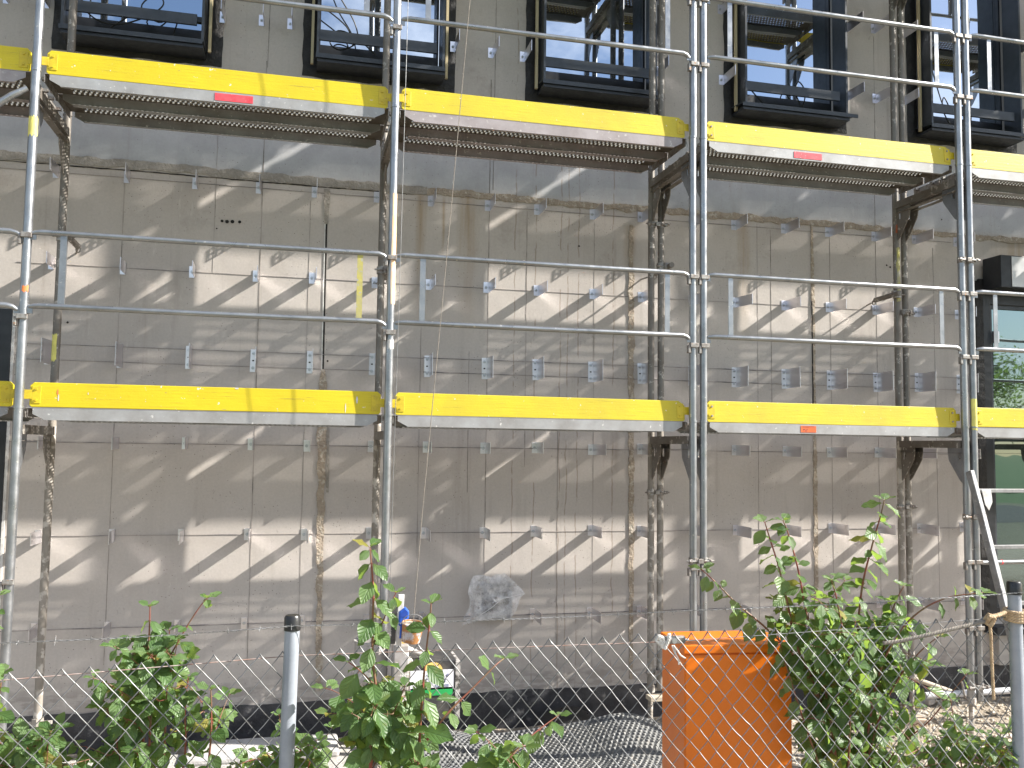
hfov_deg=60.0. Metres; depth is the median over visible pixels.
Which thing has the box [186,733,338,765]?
concrete slab
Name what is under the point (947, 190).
scaffold portal
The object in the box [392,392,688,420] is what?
toe board
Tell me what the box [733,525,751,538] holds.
wall bracket
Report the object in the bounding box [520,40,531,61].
wall bracket
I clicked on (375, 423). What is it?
scaffold deck
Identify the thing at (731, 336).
guard rail
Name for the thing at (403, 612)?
plastic scoop
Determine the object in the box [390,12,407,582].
hoist line
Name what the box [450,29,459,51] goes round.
wall bracket
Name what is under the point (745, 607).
wall bracket
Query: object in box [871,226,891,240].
wall bracket
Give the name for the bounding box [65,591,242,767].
dogwood shrub
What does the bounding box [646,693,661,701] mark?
timber block
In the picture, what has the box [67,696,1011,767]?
ground
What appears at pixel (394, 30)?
scaffold portal
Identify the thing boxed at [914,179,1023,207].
scaffold deck
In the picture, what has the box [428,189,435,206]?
wall bracket
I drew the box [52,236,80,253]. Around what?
wall tie
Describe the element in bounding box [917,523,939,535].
wall bracket
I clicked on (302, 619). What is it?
wall bracket
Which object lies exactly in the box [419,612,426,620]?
wall bracket
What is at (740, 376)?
wall bracket
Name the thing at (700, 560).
tube coupler
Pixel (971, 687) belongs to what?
tube coupler
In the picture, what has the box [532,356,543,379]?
wall bracket
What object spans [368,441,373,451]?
wall bracket
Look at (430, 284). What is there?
wall bracket
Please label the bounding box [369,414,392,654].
scaffold portal
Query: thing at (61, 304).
guard rail
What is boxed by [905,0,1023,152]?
window
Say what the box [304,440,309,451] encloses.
wall bracket
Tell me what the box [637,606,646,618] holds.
wall bracket
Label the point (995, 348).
guard rail
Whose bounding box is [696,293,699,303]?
wall bracket
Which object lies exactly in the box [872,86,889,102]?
wall bracket
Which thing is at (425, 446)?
wall bracket
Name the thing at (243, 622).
wall bracket
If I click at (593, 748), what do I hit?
dimple sheet
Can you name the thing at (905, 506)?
tube coupler
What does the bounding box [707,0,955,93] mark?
guard rail
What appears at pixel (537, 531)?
wall bracket
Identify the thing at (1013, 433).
scaffold deck
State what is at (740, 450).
wall bracket
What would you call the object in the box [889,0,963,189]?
scaffold portal
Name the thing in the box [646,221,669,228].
tube coupler
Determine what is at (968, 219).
scaffold portal
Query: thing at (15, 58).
toe board
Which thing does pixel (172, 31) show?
window
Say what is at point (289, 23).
wall bracket
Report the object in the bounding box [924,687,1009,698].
pipe
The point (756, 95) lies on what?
window
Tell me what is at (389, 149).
scaffold portal
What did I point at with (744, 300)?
wall bracket
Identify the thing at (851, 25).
wall bracket
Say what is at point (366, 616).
wall bracket
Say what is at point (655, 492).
tube coupler
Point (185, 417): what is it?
scaffold deck
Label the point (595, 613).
wall bracket
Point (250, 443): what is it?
wall bracket
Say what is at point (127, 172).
wall bracket
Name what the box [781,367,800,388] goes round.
wall bracket
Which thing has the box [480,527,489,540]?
wall bracket
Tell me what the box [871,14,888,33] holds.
wall bracket
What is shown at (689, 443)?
scaffold portal
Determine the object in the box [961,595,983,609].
wall bracket
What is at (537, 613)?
wall bracket
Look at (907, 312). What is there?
tube coupler
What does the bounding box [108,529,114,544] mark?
wall bracket
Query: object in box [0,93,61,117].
scaffold deck
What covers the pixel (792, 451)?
wall bracket
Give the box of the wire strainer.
[664,635,688,643]
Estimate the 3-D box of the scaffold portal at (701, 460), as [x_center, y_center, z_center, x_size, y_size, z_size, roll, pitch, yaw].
[1.214,1.256,6.415,0.075,2.050,0.809,2,-4,-14]
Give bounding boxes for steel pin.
[961,681,965,697]
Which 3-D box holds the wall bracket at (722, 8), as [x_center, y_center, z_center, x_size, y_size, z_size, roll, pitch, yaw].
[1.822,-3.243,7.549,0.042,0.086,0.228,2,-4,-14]
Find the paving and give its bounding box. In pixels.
[62,745,373,767]
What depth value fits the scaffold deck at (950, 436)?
7.34 m
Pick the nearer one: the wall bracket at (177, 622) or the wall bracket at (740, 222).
the wall bracket at (177, 622)
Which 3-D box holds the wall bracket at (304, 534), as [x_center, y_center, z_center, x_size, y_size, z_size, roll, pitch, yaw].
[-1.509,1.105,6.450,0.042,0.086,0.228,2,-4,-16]
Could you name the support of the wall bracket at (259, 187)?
attached to the building
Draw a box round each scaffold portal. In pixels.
[0,406,56,743]
[13,67,71,405]
[32,0,77,113]
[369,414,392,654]
[375,104,399,414]
[382,0,401,141]
[647,420,698,685]
[648,135,698,419]
[649,0,698,167]
[656,421,709,688]
[657,136,709,420]
[658,0,708,168]
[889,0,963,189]
[892,163,969,425]
[896,426,975,697]
[897,0,972,173]
[900,164,978,430]
[904,426,984,700]
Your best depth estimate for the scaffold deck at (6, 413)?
5.39 m
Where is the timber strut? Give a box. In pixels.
[908,677,951,690]
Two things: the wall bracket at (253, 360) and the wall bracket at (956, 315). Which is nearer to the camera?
the wall bracket at (253, 360)
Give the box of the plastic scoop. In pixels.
[398,607,408,637]
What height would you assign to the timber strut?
0.152 m
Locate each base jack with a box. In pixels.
[28,717,51,726]
[639,685,660,718]
[908,673,926,716]
[960,696,981,737]
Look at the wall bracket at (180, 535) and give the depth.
6.28 m
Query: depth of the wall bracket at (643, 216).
7.33 m
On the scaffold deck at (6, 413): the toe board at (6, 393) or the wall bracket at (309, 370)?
the toe board at (6, 393)
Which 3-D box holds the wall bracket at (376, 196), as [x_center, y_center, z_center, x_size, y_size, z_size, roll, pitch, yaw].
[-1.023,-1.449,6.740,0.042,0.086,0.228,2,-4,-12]
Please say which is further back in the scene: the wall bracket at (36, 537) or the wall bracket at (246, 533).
the wall bracket at (246, 533)
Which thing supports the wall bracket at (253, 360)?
attached to the building
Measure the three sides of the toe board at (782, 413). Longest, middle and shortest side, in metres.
2.092 x 0.149 x 0.035 m
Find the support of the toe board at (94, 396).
on the scaffold deck at (185, 417)
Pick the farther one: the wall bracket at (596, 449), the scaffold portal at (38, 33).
the wall bracket at (596, 449)
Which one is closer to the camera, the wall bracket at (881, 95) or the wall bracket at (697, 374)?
the wall bracket at (697, 374)
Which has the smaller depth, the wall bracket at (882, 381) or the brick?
the brick
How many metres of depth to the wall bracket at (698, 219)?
7.38 m
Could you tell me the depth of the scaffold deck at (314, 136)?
6.09 m
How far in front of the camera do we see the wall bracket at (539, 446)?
6.96 m
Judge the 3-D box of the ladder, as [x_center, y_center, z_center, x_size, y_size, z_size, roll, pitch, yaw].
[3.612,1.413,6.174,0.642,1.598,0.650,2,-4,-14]
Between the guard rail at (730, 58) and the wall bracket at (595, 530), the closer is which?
the guard rail at (730, 58)
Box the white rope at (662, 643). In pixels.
[655,633,685,664]
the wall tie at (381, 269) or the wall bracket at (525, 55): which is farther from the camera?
the wall bracket at (525, 55)
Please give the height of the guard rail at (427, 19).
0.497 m
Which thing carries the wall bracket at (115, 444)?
attached to the building
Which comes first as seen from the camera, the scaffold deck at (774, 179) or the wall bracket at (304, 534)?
the wall bracket at (304, 534)
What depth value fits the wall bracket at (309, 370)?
6.65 m
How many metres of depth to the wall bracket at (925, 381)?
7.79 m
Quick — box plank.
[931,738,1011,750]
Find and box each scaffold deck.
[0,68,48,100]
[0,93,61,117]
[0,407,28,419]
[0,417,41,421]
[24,407,383,426]
[41,73,390,133]
[55,93,387,148]
[65,421,376,427]
[382,419,640,432]
[392,415,686,431]
[398,132,667,172]
[399,109,686,160]
[668,157,923,195]
[676,426,901,436]
[686,140,951,184]
[686,422,957,436]
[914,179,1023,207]
[926,435,1012,438]
[940,168,1023,195]
[950,427,1023,438]
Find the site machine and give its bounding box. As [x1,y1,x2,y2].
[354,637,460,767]
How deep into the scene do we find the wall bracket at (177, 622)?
6.27 m
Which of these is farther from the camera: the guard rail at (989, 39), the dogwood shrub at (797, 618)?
the guard rail at (989, 39)
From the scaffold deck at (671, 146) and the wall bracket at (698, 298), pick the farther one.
the wall bracket at (698, 298)
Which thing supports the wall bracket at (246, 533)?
attached to the building
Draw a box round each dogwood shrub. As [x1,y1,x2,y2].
[0,589,115,767]
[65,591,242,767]
[227,708,340,767]
[311,537,571,767]
[688,493,996,767]
[881,693,1018,767]
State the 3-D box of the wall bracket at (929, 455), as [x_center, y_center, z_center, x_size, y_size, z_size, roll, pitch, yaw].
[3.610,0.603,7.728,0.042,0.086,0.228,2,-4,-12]
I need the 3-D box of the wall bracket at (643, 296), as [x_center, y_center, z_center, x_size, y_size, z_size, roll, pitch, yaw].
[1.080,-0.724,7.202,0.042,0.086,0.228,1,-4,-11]
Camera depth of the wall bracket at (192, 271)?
6.48 m
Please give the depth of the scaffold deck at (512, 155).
6.60 m
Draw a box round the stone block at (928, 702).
[921,699,934,705]
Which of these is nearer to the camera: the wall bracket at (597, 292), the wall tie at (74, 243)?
the wall tie at (74, 243)
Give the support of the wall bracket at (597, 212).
attached to the building
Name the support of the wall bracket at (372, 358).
attached to the building
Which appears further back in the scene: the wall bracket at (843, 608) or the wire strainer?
the wall bracket at (843, 608)
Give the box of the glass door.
[974,255,1023,664]
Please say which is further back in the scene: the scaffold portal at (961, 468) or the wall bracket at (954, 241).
the wall bracket at (954, 241)
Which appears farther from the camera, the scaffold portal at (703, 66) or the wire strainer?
the scaffold portal at (703, 66)
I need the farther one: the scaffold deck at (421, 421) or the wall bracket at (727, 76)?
the wall bracket at (727, 76)
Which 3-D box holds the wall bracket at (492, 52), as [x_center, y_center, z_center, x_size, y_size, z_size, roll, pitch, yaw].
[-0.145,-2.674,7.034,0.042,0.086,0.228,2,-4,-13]
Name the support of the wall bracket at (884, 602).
attached to the building
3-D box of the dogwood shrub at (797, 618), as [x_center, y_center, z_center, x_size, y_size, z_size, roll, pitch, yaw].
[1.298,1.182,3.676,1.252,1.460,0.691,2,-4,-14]
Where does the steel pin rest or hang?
in the ground
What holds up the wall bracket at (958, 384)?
attached to the building
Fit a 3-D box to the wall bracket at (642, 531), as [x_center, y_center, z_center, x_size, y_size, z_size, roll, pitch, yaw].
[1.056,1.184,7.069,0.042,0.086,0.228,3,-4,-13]
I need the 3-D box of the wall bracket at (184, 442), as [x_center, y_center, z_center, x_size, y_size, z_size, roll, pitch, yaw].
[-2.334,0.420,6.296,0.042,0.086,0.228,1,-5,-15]
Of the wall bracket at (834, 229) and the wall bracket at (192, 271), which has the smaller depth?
the wall bracket at (192, 271)
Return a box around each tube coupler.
[644,668,661,674]
[645,489,669,494]
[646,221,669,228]
[687,557,713,564]
[897,504,917,509]
[901,309,914,315]
[957,257,980,263]
[962,513,977,519]
[966,683,990,690]
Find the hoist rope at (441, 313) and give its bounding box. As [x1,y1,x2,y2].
[413,1,469,621]
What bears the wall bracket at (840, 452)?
attached to the building
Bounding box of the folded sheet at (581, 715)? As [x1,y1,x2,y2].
[535,707,593,725]
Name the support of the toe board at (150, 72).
on the scaffold deck at (66, 86)
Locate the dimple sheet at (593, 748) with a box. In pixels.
[374,713,661,767]
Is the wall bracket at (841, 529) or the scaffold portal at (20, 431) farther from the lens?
the wall bracket at (841, 529)
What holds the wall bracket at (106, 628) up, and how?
attached to the building
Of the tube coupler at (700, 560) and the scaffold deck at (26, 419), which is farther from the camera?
the tube coupler at (700, 560)
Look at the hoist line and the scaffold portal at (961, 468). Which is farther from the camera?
the scaffold portal at (961, 468)
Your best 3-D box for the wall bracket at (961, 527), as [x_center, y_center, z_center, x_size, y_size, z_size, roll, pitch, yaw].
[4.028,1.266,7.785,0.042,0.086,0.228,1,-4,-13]
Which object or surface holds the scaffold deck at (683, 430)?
on the scaffold portal at (701, 460)
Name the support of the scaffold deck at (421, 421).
on the scaffold portal at (689, 443)
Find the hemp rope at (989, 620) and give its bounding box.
[882,606,1023,699]
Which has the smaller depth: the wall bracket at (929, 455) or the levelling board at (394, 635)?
the levelling board at (394, 635)
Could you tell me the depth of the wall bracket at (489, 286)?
6.97 m
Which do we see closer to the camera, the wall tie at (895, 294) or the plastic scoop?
the plastic scoop
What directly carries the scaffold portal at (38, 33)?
on the scaffold portal at (41, 107)
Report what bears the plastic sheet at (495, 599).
attached to the building
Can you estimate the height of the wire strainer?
0.026 m
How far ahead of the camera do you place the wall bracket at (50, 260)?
6.18 m
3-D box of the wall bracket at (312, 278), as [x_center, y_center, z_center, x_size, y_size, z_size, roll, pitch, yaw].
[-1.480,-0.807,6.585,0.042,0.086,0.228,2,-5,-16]
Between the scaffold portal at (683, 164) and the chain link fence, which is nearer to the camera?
the chain link fence
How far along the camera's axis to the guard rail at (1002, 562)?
6.61 m
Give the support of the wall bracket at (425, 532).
attached to the building
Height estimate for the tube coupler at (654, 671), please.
0.044 m
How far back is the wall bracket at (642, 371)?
7.26 m
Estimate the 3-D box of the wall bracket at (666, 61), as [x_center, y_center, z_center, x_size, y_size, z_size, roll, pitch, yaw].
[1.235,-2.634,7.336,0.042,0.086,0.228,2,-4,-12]
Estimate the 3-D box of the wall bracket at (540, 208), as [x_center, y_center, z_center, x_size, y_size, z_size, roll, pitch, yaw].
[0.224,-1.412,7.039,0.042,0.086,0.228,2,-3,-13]
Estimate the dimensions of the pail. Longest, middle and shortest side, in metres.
0.167 x 0.142 x 0.139 m
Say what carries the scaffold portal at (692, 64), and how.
on the scaffold portal at (683, 164)
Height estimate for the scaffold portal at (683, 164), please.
2.050 m
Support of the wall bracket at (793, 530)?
attached to the building
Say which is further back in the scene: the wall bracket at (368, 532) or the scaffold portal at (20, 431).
the wall bracket at (368, 532)
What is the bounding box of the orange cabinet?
[661,631,791,767]
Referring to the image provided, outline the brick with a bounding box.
[896,715,927,727]
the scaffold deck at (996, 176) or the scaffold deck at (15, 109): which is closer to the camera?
the scaffold deck at (15, 109)
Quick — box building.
[0,0,1023,753]
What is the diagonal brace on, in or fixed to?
attached to the scaffold portal at (41, 107)
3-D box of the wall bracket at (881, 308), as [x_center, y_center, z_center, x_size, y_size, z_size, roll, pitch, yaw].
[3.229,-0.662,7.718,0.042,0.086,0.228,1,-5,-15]
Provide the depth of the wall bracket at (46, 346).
6.12 m
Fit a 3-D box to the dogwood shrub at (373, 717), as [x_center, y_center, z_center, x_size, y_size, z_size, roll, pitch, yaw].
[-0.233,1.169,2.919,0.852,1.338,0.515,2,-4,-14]
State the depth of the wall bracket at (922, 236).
7.88 m
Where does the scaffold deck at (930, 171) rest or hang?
on the scaffold portal at (947, 190)
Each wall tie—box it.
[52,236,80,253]
[375,266,387,283]
[641,262,673,279]
[866,290,904,305]
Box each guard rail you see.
[0,227,22,312]
[27,229,388,328]
[236,0,393,24]
[394,253,690,341]
[401,0,690,60]
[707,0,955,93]
[707,273,961,353]
[969,33,1023,98]
[974,290,1023,354]
[981,559,1023,564]
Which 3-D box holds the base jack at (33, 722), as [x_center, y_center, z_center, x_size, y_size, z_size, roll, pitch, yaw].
[-3.055,2.316,5.696,0.170,0.360,0.150,2,-4,-14]
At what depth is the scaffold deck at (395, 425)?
6.41 m
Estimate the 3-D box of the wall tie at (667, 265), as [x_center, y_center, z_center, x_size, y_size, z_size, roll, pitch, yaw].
[1.147,-0.893,7.087,0.140,0.082,0.508,2,-4,-14]
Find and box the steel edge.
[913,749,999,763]
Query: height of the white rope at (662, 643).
0.114 m
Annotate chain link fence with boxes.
[0,580,1023,767]
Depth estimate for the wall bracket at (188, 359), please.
6.43 m
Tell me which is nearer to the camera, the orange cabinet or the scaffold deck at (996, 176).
the orange cabinet
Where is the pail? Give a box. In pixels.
[402,614,424,643]
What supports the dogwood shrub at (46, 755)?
on the ground
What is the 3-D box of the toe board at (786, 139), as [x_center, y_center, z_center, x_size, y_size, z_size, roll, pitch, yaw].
[2.372,-1.775,6.562,2.092,0.147,0.035,2,-7,-14]
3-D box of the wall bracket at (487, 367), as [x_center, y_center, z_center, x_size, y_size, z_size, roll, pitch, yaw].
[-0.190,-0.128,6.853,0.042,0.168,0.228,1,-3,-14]
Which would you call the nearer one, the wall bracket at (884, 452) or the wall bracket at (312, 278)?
the wall bracket at (312, 278)
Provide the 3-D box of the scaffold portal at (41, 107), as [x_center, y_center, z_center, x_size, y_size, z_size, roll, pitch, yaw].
[-2.932,-0.866,5.550,0.075,2.050,0.809,2,-4,-14]
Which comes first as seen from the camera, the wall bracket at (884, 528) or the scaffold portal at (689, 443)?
the scaffold portal at (689, 443)
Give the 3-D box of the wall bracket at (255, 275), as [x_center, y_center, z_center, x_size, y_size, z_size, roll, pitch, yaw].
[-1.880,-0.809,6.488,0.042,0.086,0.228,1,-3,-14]
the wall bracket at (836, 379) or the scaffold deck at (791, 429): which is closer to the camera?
the scaffold deck at (791, 429)
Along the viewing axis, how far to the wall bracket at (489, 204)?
7.02 m
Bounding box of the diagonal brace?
[0,86,28,106]
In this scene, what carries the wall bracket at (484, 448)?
attached to the building
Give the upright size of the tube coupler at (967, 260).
0.044 m
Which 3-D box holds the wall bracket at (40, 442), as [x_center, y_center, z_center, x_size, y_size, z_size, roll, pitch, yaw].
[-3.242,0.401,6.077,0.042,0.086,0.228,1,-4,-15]
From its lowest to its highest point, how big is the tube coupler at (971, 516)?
0.044 m
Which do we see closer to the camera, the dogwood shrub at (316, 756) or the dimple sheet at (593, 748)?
the dogwood shrub at (316, 756)
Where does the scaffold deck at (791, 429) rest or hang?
on the scaffold portal at (701, 460)
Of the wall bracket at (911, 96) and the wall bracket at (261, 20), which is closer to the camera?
the wall bracket at (261, 20)
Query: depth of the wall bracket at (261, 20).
6.72 m
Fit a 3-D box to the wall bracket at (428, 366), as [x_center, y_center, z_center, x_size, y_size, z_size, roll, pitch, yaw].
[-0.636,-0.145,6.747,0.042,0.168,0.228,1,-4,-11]
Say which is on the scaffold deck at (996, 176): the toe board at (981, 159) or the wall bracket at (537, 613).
the toe board at (981, 159)
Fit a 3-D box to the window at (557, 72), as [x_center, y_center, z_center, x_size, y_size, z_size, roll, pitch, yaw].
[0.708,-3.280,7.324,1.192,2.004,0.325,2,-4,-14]
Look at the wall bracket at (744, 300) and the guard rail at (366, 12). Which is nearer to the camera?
the guard rail at (366, 12)
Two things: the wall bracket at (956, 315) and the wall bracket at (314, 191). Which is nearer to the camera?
the wall bracket at (314, 191)
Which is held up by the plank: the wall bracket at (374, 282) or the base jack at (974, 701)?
the base jack at (974, 701)
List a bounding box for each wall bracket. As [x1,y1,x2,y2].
[28,623,37,640]
[30,530,41,545]
[37,436,42,448]
[40,337,51,364]
[45,0,49,8]
[46,251,54,269]
[50,157,59,177]
[102,622,110,640]
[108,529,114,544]
[111,437,118,449]
[115,341,122,367]
[120,257,126,274]
[124,162,130,182]
[174,620,180,634]
[178,529,183,544]
[182,437,187,448]
[185,343,191,368]
[189,260,194,277]
[192,170,198,189]
[220,0,225,22]
[241,617,246,632]
[244,528,249,543]
[248,438,253,450]
[250,348,256,371]
[253,265,258,281]
[256,174,261,193]
[259,4,264,25]
[287,7,292,29]
[300,615,304,632]
[301,529,308,542]
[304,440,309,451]
[306,351,312,373]
[309,267,316,283]
[312,178,317,197]
[363,614,368,619]
[366,527,370,538]
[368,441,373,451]
[369,352,375,374]
[372,276,377,287]
[374,190,379,202]
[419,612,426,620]
[421,527,430,541]
[423,441,431,452]
[424,352,432,376]
[426,274,434,289]
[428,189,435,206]
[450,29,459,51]
[480,442,490,453]
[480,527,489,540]
[482,356,492,378]
[483,277,495,292]
[485,194,494,210]
[488,37,498,57]
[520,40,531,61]
[530,526,542,538]
[530,609,541,624]
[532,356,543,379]
[532,442,543,453]
[534,197,546,214]
[534,280,547,295]
[587,607,600,623]
[588,359,602,381]
[588,444,605,454]
[588,525,601,538]
[589,284,602,298]
[590,203,603,219]
[637,362,647,383]
[637,444,647,454]
[637,526,647,537]
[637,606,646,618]
[638,209,647,221]
[638,289,647,301]
[657,55,668,75]
[688,364,699,385]
[696,214,699,225]
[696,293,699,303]
[697,525,699,535]
[718,3,726,13]
[719,64,735,84]
[731,213,747,229]
[732,366,748,386]
[732,445,749,455]
[732,603,750,613]
[733,294,752,307]
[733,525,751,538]
[781,218,798,233]
[781,296,800,310]
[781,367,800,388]
[783,446,801,456]
[783,524,801,536]
[825,221,843,236]
[826,299,846,311]
[827,369,847,389]
[827,447,847,457]
[828,523,848,535]
[835,604,847,611]
[847,11,862,31]
[848,82,863,100]
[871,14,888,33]
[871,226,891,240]
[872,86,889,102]
[872,301,893,314]
[873,371,893,391]
[874,448,896,457]
[875,523,895,534]
[876,598,897,611]
[904,20,917,37]
[905,88,918,104]
[912,229,933,243]
[914,304,935,316]
[915,371,935,391]
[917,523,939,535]
[918,597,940,610]
[923,448,936,457]
[953,232,974,246]
[955,307,976,319]
[956,373,978,393]
[959,522,980,533]
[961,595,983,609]
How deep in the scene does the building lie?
6.95 m
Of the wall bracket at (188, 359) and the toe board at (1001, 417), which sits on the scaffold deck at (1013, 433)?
the toe board at (1001, 417)
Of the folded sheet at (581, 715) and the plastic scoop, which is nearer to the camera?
the plastic scoop
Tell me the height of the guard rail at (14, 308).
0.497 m
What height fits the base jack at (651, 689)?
0.360 m
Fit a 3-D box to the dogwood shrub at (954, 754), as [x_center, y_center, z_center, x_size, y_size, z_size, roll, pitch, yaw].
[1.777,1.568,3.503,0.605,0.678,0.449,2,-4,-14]
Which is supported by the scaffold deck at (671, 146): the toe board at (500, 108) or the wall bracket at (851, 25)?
the toe board at (500, 108)
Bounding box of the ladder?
[966,470,1023,641]
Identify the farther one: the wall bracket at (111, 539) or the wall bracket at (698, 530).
the wall bracket at (698, 530)
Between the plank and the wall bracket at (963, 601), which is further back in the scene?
the wall bracket at (963, 601)
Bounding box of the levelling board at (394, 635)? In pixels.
[390,594,404,646]
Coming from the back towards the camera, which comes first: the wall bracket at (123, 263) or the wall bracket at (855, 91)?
the wall bracket at (855, 91)
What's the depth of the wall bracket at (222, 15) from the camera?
6.58 m
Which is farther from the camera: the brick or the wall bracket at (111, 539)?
the brick
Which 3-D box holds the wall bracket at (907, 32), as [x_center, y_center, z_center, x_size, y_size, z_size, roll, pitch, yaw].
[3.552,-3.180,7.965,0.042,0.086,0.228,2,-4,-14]
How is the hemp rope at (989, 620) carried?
attached to the chain link fence
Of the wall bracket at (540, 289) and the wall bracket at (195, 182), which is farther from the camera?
the wall bracket at (540, 289)
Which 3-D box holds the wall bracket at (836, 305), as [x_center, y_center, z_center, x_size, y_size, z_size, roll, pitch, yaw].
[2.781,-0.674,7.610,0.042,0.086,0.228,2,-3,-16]
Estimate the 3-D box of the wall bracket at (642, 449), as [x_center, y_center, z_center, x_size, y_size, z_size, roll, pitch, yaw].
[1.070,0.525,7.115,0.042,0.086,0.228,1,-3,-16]
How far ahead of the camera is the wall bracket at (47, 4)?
6.37 m
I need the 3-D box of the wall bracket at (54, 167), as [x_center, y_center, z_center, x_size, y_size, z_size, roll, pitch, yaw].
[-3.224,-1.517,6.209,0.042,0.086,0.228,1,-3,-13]
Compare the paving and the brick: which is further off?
the brick
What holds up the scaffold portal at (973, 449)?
on the base jack at (912, 701)
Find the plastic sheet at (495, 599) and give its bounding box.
[468,574,522,619]
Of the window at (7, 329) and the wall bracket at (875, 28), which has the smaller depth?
the window at (7, 329)
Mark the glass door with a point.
(1001, 374)
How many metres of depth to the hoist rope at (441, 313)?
5.52 m
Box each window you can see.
[0,308,15,608]
[51,0,224,67]
[302,0,455,92]
[525,0,657,113]
[723,0,857,133]
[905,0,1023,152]
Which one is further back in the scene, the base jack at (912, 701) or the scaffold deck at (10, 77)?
the base jack at (912, 701)
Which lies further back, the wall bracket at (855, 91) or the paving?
the wall bracket at (855, 91)
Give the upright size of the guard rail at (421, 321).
0.497 m
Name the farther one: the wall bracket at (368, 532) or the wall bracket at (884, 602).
the wall bracket at (884, 602)
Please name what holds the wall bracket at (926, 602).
attached to the building
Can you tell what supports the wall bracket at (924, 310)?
attached to the building
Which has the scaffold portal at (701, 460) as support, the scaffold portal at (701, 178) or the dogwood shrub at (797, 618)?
the scaffold portal at (701, 178)
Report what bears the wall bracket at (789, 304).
attached to the building
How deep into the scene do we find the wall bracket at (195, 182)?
6.53 m
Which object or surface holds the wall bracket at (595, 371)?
attached to the building
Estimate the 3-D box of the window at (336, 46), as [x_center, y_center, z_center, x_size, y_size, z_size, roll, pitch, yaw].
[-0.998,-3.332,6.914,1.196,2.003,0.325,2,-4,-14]
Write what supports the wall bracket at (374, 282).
attached to the building
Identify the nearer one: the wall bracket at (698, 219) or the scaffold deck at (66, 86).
the scaffold deck at (66, 86)
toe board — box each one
[0,45,31,70]
[0,381,13,406]
[24,382,383,414]
[42,51,391,109]
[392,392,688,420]
[399,88,688,137]
[707,121,953,164]
[707,401,959,427]
[971,149,1023,172]
[977,408,1023,427]
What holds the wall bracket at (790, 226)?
attached to the building
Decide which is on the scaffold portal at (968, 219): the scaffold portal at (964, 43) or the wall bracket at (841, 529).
the scaffold portal at (964, 43)
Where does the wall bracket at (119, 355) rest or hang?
attached to the building

